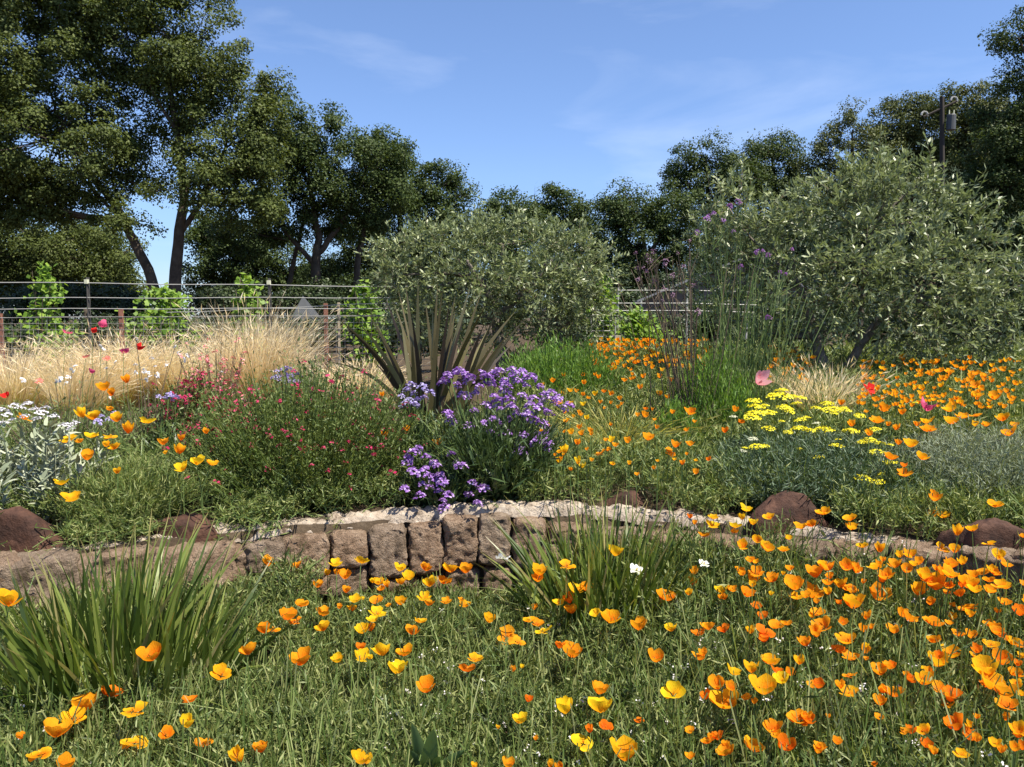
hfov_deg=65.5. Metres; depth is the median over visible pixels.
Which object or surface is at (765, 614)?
poppy
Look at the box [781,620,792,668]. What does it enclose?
poppy
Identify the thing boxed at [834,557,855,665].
poppy
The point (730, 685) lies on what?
poppy
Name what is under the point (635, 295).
shrub
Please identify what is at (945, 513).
poppy
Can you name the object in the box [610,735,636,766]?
poppy
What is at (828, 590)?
poppy
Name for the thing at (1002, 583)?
poppy
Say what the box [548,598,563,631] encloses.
poppy
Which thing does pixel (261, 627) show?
poppy
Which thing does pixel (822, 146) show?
oak tree
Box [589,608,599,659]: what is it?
poppy
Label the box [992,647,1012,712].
poppy
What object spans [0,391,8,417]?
garden poppy
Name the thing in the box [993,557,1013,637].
poppy
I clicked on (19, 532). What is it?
boulder
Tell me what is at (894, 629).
poppy
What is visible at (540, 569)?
poppy
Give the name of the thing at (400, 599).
poppy
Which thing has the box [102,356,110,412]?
garden poppy
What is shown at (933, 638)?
poppy
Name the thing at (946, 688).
poppy
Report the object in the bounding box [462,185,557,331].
oak tree
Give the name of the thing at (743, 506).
poppy
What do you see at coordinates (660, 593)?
poppy
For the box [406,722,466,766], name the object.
broad leaf weed
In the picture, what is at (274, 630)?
poppy
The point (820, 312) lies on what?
shrub
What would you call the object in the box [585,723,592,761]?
poppy
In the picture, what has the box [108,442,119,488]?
poppy
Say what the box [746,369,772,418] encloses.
garden poppy
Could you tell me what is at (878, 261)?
olive tree
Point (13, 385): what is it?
feather grass
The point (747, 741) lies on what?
poppy
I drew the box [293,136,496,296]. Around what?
oak tree
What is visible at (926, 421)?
poppy
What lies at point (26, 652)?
iris clump
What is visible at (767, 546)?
poppy
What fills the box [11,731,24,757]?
poppy
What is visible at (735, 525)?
poppy
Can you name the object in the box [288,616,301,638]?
poppy
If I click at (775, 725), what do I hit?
poppy
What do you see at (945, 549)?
poppy
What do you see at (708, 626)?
poppy
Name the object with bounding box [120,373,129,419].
poppy
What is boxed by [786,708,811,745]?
poppy
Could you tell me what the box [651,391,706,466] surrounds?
grass clump
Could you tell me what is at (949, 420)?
poppy
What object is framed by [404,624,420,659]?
poppy
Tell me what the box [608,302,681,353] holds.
young vine
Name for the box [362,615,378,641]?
poppy
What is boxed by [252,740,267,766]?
poppy
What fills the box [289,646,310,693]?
poppy
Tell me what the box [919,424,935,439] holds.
poppy
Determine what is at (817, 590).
poppy
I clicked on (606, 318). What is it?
young vine
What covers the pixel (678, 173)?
oak tree
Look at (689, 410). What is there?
poppy
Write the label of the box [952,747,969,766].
poppy
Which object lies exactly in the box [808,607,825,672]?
poppy
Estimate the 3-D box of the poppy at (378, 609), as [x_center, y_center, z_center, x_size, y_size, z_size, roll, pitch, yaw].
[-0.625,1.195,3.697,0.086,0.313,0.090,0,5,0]
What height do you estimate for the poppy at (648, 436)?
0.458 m
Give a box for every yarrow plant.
[687,388,935,522]
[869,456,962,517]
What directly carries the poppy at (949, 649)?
on the ground at (366, 525)
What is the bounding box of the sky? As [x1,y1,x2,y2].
[3,0,1023,318]
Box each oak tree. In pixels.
[0,0,297,352]
[0,204,151,339]
[0,220,140,315]
[181,207,336,316]
[199,86,425,312]
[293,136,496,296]
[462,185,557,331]
[521,181,610,321]
[573,176,718,295]
[656,125,777,265]
[714,124,833,266]
[789,95,908,285]
[802,88,968,236]
[910,77,1023,214]
[927,2,1023,263]
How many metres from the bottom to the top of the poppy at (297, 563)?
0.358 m
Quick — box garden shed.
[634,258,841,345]
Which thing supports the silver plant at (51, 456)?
on the ground at (366, 525)
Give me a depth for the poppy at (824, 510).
4.03 m
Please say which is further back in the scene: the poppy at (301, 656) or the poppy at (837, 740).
the poppy at (301, 656)
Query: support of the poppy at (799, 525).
on the ground at (366, 525)
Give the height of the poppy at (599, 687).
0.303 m
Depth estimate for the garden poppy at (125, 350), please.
6.49 m
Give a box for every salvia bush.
[137,361,251,449]
[147,343,463,512]
[322,359,399,431]
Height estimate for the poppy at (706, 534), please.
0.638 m
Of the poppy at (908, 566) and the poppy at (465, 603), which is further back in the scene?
the poppy at (465, 603)
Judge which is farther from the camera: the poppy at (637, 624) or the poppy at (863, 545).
the poppy at (863, 545)
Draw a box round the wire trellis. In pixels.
[589,315,620,351]
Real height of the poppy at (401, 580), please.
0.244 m
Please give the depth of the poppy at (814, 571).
3.54 m
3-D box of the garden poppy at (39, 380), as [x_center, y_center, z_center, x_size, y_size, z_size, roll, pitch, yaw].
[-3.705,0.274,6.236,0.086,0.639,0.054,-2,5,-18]
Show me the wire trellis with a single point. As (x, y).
(614, 336)
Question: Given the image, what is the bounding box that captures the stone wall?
[0,499,1023,619]
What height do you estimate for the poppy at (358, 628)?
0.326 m
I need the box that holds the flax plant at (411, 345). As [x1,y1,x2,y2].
[319,283,523,438]
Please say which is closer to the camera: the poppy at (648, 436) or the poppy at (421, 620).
the poppy at (421, 620)
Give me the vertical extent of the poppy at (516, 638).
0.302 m
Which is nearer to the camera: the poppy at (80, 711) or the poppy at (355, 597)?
the poppy at (80, 711)
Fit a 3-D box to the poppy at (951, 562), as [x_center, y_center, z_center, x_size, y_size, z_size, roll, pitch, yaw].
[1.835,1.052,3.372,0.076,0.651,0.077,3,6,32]
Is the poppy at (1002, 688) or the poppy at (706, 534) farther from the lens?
the poppy at (706, 534)
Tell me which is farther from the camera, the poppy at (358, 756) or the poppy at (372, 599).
the poppy at (372, 599)
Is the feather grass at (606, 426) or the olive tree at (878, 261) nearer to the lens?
the feather grass at (606, 426)
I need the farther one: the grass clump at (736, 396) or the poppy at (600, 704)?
the grass clump at (736, 396)
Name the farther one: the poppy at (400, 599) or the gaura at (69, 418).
the gaura at (69, 418)
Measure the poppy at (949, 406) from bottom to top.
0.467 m
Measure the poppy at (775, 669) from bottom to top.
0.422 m
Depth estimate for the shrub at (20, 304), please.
21.57 m
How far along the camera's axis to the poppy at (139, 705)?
2.80 m
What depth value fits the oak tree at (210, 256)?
32.27 m
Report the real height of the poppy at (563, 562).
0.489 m
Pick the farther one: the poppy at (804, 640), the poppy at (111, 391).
the poppy at (111, 391)
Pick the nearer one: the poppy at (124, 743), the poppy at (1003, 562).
the poppy at (124, 743)
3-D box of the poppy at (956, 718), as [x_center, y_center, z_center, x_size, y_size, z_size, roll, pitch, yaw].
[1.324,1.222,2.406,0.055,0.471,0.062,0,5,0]
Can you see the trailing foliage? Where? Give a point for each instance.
(85, 528)
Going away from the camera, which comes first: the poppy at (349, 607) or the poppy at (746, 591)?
the poppy at (746, 591)
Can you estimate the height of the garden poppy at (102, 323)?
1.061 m
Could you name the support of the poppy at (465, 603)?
on the ground at (366, 525)
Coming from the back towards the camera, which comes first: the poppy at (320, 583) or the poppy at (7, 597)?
the poppy at (320, 583)
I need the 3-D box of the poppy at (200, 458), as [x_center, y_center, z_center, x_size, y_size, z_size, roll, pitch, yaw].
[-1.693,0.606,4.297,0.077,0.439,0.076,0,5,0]
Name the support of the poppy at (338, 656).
on the ground at (366, 525)
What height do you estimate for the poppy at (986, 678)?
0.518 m
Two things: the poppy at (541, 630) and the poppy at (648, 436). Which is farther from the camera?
the poppy at (648, 436)
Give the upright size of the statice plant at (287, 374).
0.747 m
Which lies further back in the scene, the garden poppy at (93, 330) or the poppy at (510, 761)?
the garden poppy at (93, 330)
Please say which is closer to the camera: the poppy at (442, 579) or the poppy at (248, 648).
the poppy at (248, 648)
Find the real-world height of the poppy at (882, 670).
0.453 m
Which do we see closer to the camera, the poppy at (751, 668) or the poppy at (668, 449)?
the poppy at (751, 668)
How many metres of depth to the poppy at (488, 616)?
3.70 m
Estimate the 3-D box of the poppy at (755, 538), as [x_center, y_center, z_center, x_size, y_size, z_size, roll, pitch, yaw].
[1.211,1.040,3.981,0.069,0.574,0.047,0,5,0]
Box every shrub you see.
[0,279,86,325]
[3,307,227,353]
[44,280,163,327]
[181,275,350,325]
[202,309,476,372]
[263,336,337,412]
[314,273,442,339]
[322,233,599,326]
[520,288,776,347]
[552,263,705,328]
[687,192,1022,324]
[750,255,1023,348]
[877,413,1023,510]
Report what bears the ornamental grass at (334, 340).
on the ground at (366, 525)
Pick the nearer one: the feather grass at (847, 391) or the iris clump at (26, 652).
the iris clump at (26, 652)
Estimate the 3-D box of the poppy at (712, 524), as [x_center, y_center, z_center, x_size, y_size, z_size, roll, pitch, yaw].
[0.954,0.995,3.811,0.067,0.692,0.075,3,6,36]
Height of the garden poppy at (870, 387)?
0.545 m
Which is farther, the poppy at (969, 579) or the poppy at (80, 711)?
the poppy at (969, 579)
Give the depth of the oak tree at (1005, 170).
26.29 m
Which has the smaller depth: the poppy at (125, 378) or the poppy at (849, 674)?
the poppy at (849, 674)
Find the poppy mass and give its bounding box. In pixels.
[74,337,1023,766]
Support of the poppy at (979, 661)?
on the ground at (366, 525)
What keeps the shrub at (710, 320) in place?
on the ground at (366, 525)
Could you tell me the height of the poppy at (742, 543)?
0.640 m
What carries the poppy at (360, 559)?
on the ground at (366, 525)
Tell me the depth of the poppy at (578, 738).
2.67 m
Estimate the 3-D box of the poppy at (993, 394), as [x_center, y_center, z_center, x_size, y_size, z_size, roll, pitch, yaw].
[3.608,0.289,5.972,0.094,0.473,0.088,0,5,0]
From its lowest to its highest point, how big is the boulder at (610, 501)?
0.240 m
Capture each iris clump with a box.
[0,506,307,741]
[453,481,734,654]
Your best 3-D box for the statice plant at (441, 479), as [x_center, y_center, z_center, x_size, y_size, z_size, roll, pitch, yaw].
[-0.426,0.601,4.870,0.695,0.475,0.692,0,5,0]
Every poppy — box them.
[0,330,1023,732]
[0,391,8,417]
[0,508,1023,766]
[0,588,21,707]
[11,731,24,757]
[17,412,30,460]
[26,746,51,766]
[32,378,43,421]
[53,479,68,514]
[56,705,86,752]
[56,751,74,766]
[58,433,77,474]
[59,491,80,546]
[62,329,72,385]
[71,692,96,730]
[73,407,85,454]
[77,448,93,501]
[82,354,89,417]
[84,410,99,469]
[84,432,98,475]
[86,368,94,420]
[91,327,96,409]
[95,381,109,432]
[98,319,106,409]
[101,685,123,709]
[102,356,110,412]
[104,434,117,461]
[107,387,116,439]
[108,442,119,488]
[110,411,122,459]
[119,348,128,420]
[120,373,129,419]
[120,700,147,737]
[120,736,148,753]
[122,420,133,464]
[136,342,144,416]
[136,641,161,719]
[139,416,155,465]
[157,437,168,515]
[158,725,174,763]
[169,460,186,537]
[174,443,185,514]
[180,713,193,751]
[182,695,197,709]
[190,454,204,522]
[194,737,213,754]
[200,459,218,524]
[210,662,231,705]
[228,744,243,765]
[239,642,255,731]
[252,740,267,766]
[257,621,269,664]
[262,554,274,577]
[267,626,280,650]
[274,607,296,656]
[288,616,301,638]
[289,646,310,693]
[292,561,301,585]
[295,599,308,637]
[313,579,323,606]
[314,620,329,663]
[315,605,328,640]
[328,557,342,600]
[330,651,344,695]
[339,568,351,595]
[339,604,356,636]
[342,585,350,637]
[345,593,361,624]
[349,642,365,696]
[351,749,372,765]
[354,556,369,601]
[354,622,367,684]
[354,647,369,699]
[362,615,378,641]
[367,622,374,659]
[368,606,385,634]
[369,595,382,610]
[370,642,389,703]
[374,577,384,584]
[383,579,389,594]
[388,659,407,685]
[391,643,412,679]
[394,562,405,591]
[395,595,406,619]
[396,577,405,593]
[402,569,414,592]
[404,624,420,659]
[411,617,426,668]
[415,674,435,710]
[417,590,431,614]
[420,562,431,592]
[421,599,434,636]
[422,575,435,589]
[438,575,451,583]
[440,596,451,634]
[442,562,457,590]
[457,562,472,594]
[458,664,475,693]
[459,599,470,632]
[464,652,483,691]
[477,611,495,651]
[497,624,516,644]
[502,756,514,766]
[509,711,527,749]
[512,694,532,728]
[513,635,525,677]
[523,616,535,652]
[529,617,543,662]
[530,573,542,650]
[532,562,547,640]
[535,625,551,657]
[547,758,553,766]
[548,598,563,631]
[550,641,565,703]
[554,761,562,766]
[556,695,572,753]
[557,443,567,499]
[559,559,575,631]
[559,640,582,691]
[562,591,573,626]
[564,603,576,633]
[568,582,583,623]
[570,733,592,761]
[581,581,591,625]
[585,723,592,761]
[587,719,613,760]
[588,697,611,762]
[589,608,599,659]
[592,680,608,714]
[595,449,604,498]
[600,609,620,660]
[605,544,623,609]
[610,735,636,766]
[630,616,646,662]
[630,717,644,734]
[642,432,654,503]
[648,648,663,718]
[656,588,675,600]
[660,680,685,724]
[662,447,675,508]
[664,623,676,663]
[667,439,680,504]
[684,407,695,425]
[691,628,704,647]
[692,651,704,702]
[698,531,709,605]
[700,622,714,661]
[701,688,738,766]
[701,737,712,764]
[703,674,724,726]
[706,519,719,589]
[708,514,719,599]
[712,730,722,766]
[714,584,727,636]
[715,742,733,762]
[717,623,728,653]
[725,680,735,740]
[726,522,741,569]
[727,663,740,714]
[733,585,755,654]
[734,513,744,553]
[735,538,747,640]
[739,503,752,549]
[742,573,759,667]
[743,518,757,563]
[743,659,758,715]
[744,735,764,766]
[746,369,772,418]
[748,565,764,622]
[750,534,761,568]
[755,539,774,596]
[756,623,775,712]
[757,611,767,651]
[758,718,782,766]
[761,653,779,693]
[762,512,773,565]
[764,571,778,621]
[768,619,784,666]
[771,665,783,706]
[772,671,788,758]
[777,733,795,765]
[778,546,789,612]
[779,666,794,718]
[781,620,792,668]
[784,574,803,676]
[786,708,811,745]
[791,591,802,623]
[793,522,806,564]
[797,636,811,693]
[805,519,817,565]
[805,564,821,606]
[807,581,823,611]
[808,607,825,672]
[808,615,831,679]
[810,623,820,678]
[812,506,830,579]
[812,677,824,732]
[821,561,833,640]
[823,586,831,606]
[824,572,832,611]
[828,735,842,766]
[830,644,847,688]
[832,682,859,761]
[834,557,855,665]
[834,578,847,645]
[835,632,855,696]
[836,522,858,588]
[837,616,848,654]
[837,649,859,711]
[840,672,857,763]
[842,513,856,558]
[843,593,865,624]
[852,564,862,622]
[856,542,868,610]
[863,382,874,418]
[866,563,885,636]
[868,541,884,597]
[869,415,884,444]
[869,581,891,639]
[870,662,887,743]
[873,401,890,436]
[873,693,886,754]
[877,567,895,635]
[881,685,904,752]
[883,452,898,531]
[886,623,901,682]
[887,558,901,620]
[896,548,916,619]
[897,467,913,531]
[900,562,912,653]
[900,609,919,672]
[903,438,918,491]
[903,670,933,743]
[903,673,915,698]
[907,581,928,646]
[911,723,929,766]
[913,567,931,660]
[916,450,929,531]
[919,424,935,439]
[920,416,934,441]
[920,737,933,759]
[921,396,937,442]
[922,615,944,649]
[925,507,938,528]
[926,574,945,631]
[926,596,935,613]
[926,635,941,666]
[927,571,944,634]
[928,491,942,534]
[928,650,948,697]
[929,680,944,734]
[933,511,949,536]
[936,541,949,563]
[936,556,958,635]
[939,581,955,649]
[940,644,960,720]
[941,402,956,430]
[942,543,960,594]
[942,563,959,639]
[943,684,962,731]
[943,712,962,765]
[944,416,959,423]
[951,628,965,680]
[952,523,963,606]
[952,572,979,642]
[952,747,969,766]
[953,588,964,648]
[954,412,970,433]
[957,603,978,643]
[962,726,979,766]
[965,523,978,569]
[965,628,977,676]
[966,584,982,641]
[967,570,979,623]
[970,380,980,400]
[971,654,998,700]
[972,370,980,379]
[974,667,1005,718]
[975,584,996,629]
[976,568,988,613]
[980,576,994,622]
[980,680,1020,762]
[981,540,996,598]
[981,619,1001,653]
[982,639,1000,663]
[986,499,1003,517]
[988,390,1001,417]
[989,569,1002,617]
[989,625,1004,666]
[991,578,1011,622]
[992,548,1006,616]
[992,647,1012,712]
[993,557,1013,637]
[994,412,1009,431]
[994,695,1018,757]
[996,711,1010,762]
[997,597,1011,631]
[998,666,1023,715]
[998,678,1021,738]
[1000,426,1016,465]
[1000,666,1020,735]
[1004,635,1009,674]
[1008,720,1023,766]
[1012,603,1023,720]
[1016,638,1023,655]
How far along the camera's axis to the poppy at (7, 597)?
3.00 m
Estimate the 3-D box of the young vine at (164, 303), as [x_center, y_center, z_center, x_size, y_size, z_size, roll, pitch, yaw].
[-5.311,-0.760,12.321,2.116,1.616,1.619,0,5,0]
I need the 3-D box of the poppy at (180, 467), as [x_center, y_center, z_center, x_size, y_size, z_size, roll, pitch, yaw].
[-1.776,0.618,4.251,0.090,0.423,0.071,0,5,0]
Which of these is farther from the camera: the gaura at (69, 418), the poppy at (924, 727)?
the gaura at (69, 418)
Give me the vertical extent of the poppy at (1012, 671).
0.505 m
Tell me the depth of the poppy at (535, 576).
3.80 m
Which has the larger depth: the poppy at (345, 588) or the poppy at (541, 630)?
the poppy at (345, 588)
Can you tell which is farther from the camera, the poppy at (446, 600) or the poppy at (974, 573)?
the poppy at (446, 600)
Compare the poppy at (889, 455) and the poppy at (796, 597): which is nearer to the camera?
the poppy at (796, 597)
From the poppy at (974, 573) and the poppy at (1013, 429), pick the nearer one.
the poppy at (974, 573)
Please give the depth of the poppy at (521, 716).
2.82 m
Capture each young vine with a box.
[6,260,84,375]
[114,282,233,374]
[229,273,269,358]
[336,279,401,377]
[579,272,623,354]
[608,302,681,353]
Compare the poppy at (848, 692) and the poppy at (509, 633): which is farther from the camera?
the poppy at (509, 633)
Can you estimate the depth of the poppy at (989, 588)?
3.23 m
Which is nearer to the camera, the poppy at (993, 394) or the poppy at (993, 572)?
the poppy at (993, 572)
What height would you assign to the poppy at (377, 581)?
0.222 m
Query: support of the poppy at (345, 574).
on the ground at (366, 525)
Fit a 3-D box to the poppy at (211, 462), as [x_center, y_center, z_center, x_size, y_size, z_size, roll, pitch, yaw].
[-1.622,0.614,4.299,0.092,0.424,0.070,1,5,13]
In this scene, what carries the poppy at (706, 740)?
on the ground at (366, 525)
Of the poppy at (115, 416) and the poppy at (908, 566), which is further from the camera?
the poppy at (115, 416)
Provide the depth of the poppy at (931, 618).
3.14 m
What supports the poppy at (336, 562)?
on the ground at (366, 525)
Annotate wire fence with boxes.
[0,277,432,379]
[598,288,753,342]
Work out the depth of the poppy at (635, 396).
5.29 m
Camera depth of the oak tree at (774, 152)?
44.55 m
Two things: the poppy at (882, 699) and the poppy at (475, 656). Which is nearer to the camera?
the poppy at (882, 699)
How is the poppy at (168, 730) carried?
on the ground at (366, 525)
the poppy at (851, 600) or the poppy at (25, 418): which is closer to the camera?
the poppy at (851, 600)
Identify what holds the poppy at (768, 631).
on the ground at (366, 525)
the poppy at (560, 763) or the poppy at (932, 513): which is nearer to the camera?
the poppy at (560, 763)
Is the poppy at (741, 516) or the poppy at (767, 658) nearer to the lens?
the poppy at (767, 658)
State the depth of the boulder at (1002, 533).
3.80 m
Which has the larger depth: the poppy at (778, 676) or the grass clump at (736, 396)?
the grass clump at (736, 396)
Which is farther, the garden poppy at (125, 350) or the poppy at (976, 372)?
the poppy at (976, 372)
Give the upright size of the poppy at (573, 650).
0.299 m
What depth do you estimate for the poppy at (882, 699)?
2.52 m
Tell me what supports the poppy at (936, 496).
on the ground at (366, 525)
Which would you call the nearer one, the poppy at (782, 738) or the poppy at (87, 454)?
the poppy at (782, 738)
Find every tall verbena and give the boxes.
[613,198,859,437]
[618,239,754,430]
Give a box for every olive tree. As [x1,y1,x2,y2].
[354,186,647,369]
[664,123,1023,377]
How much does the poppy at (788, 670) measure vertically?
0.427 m
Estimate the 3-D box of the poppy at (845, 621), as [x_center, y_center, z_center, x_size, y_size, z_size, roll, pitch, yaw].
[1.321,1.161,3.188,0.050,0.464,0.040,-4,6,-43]
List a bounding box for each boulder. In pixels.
[0,506,75,551]
[148,513,218,545]
[604,491,647,508]
[746,490,829,539]
[933,518,1023,546]
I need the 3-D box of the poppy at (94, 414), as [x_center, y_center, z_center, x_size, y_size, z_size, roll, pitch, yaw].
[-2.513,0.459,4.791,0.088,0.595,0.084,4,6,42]
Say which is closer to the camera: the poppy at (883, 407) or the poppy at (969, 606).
the poppy at (969, 606)
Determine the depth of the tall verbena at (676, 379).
6.14 m
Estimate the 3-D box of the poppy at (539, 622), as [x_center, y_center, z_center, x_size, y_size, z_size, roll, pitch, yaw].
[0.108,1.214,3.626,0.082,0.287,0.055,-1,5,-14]
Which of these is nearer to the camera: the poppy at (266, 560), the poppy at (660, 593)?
the poppy at (660, 593)
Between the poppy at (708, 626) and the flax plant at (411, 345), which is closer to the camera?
the poppy at (708, 626)
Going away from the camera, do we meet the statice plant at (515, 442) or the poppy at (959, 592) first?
the poppy at (959, 592)
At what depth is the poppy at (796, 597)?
3.48 m
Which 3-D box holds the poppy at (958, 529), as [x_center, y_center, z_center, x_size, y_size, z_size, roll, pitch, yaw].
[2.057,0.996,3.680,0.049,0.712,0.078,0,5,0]
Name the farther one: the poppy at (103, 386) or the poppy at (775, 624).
the poppy at (103, 386)
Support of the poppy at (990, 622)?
on the ground at (366, 525)
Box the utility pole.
[920,96,957,258]
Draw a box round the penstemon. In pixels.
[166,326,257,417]
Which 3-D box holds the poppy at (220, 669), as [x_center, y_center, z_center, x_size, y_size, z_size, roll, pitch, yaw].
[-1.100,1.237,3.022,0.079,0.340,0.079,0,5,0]
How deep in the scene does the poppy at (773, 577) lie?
3.57 m
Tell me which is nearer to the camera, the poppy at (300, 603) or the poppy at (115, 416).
the poppy at (300, 603)
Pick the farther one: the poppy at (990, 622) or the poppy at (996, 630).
the poppy at (990, 622)
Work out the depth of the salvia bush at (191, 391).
5.80 m
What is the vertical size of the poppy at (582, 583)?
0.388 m
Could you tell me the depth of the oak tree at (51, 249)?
25.23 m
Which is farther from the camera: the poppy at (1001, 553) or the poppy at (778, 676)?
the poppy at (1001, 553)
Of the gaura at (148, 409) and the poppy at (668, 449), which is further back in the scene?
the gaura at (148, 409)
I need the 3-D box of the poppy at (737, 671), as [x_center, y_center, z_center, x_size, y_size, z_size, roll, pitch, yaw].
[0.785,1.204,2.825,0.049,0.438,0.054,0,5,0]
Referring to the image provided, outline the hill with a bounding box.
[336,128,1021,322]
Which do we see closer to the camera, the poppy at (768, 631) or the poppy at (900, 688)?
the poppy at (900, 688)
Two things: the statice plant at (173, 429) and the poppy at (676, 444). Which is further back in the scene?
the statice plant at (173, 429)
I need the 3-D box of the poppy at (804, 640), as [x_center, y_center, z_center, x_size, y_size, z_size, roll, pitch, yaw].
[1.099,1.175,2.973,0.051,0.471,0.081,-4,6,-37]
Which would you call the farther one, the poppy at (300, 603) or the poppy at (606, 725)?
the poppy at (300, 603)
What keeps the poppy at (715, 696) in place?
on the ground at (366, 525)
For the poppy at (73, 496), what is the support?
on the ground at (366, 525)
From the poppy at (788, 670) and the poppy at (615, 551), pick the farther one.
the poppy at (615, 551)
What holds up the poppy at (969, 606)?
on the ground at (366, 525)
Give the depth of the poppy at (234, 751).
2.57 m
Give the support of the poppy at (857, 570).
on the ground at (366, 525)
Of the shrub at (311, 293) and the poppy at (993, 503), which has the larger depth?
the shrub at (311, 293)
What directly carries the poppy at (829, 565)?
on the ground at (366, 525)
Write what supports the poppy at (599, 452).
on the ground at (366, 525)
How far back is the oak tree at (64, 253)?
33.44 m
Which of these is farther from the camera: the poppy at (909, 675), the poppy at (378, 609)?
the poppy at (378, 609)
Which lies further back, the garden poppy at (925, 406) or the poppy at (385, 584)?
the garden poppy at (925, 406)
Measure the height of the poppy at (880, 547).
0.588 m
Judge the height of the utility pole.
9.661 m
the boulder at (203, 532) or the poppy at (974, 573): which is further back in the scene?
the boulder at (203, 532)
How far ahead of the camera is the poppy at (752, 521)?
4.05 m
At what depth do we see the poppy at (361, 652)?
3.26 m
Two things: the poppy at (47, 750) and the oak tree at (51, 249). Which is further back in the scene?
the oak tree at (51, 249)
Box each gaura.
[0,344,154,463]
[68,337,222,465]
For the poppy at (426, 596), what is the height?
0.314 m
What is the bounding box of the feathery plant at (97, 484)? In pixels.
[17,440,214,530]
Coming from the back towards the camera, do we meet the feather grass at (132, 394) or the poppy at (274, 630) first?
the feather grass at (132, 394)
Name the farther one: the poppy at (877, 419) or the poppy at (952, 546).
the poppy at (877, 419)
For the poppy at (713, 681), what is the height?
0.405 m
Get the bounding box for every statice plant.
[93,391,190,465]
[270,366,302,414]
[386,445,492,512]
[393,381,438,475]
[397,366,580,500]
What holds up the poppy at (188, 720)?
on the ground at (366, 525)
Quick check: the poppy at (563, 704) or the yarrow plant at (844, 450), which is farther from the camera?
the yarrow plant at (844, 450)
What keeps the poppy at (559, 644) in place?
on the ground at (366, 525)
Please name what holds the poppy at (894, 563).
on the ground at (366, 525)
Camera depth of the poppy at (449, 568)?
4.42 m
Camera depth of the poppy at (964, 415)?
5.21 m
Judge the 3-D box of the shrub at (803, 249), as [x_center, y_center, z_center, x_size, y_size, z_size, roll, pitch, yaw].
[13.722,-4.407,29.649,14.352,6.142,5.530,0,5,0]
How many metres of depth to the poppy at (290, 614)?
3.64 m
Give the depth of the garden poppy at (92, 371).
6.21 m
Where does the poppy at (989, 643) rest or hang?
on the ground at (366, 525)
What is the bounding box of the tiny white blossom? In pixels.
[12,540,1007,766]
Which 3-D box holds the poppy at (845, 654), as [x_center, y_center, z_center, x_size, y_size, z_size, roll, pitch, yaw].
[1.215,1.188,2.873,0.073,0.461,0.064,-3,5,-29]
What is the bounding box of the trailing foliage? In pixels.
[0,481,333,596]
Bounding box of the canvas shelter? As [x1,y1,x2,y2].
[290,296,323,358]
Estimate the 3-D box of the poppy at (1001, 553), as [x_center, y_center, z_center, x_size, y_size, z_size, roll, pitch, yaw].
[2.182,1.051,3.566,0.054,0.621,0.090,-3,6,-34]
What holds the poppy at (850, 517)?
on the ground at (366, 525)
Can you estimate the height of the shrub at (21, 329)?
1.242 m
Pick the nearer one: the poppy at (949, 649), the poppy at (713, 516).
the poppy at (949, 649)
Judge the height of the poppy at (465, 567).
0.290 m
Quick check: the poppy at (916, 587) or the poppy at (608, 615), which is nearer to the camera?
the poppy at (916, 587)
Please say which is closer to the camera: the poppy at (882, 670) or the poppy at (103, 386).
the poppy at (882, 670)
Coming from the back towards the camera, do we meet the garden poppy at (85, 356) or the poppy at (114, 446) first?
the garden poppy at (85, 356)
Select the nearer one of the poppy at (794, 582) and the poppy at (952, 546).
the poppy at (794, 582)
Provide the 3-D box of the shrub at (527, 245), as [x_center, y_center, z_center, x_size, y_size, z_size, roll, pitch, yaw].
[-2.757,-4.257,34.797,13.329,4.927,4.422,0,5,0]
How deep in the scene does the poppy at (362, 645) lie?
3.28 m
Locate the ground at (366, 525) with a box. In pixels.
[0,255,1023,766]
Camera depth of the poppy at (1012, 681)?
2.58 m
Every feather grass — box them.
[0,324,113,426]
[1,314,219,425]
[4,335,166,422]
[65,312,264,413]
[169,287,358,415]
[302,344,437,408]
[531,389,730,464]
[754,345,898,430]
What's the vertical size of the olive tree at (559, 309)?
2.540 m
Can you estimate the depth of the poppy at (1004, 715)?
2.42 m
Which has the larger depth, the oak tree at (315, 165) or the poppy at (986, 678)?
the oak tree at (315, 165)
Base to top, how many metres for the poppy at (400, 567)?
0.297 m
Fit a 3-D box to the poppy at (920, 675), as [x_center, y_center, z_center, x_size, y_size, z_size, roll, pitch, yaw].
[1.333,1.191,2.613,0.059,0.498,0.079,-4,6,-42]
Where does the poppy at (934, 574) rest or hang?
on the ground at (366, 525)
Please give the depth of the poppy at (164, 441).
4.42 m
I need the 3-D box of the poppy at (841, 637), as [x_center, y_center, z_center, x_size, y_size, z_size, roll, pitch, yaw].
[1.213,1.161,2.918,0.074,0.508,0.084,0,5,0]
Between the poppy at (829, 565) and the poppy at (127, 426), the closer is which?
the poppy at (829, 565)
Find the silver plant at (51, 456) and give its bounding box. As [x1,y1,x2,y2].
[0,401,119,533]
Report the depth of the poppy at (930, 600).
3.35 m

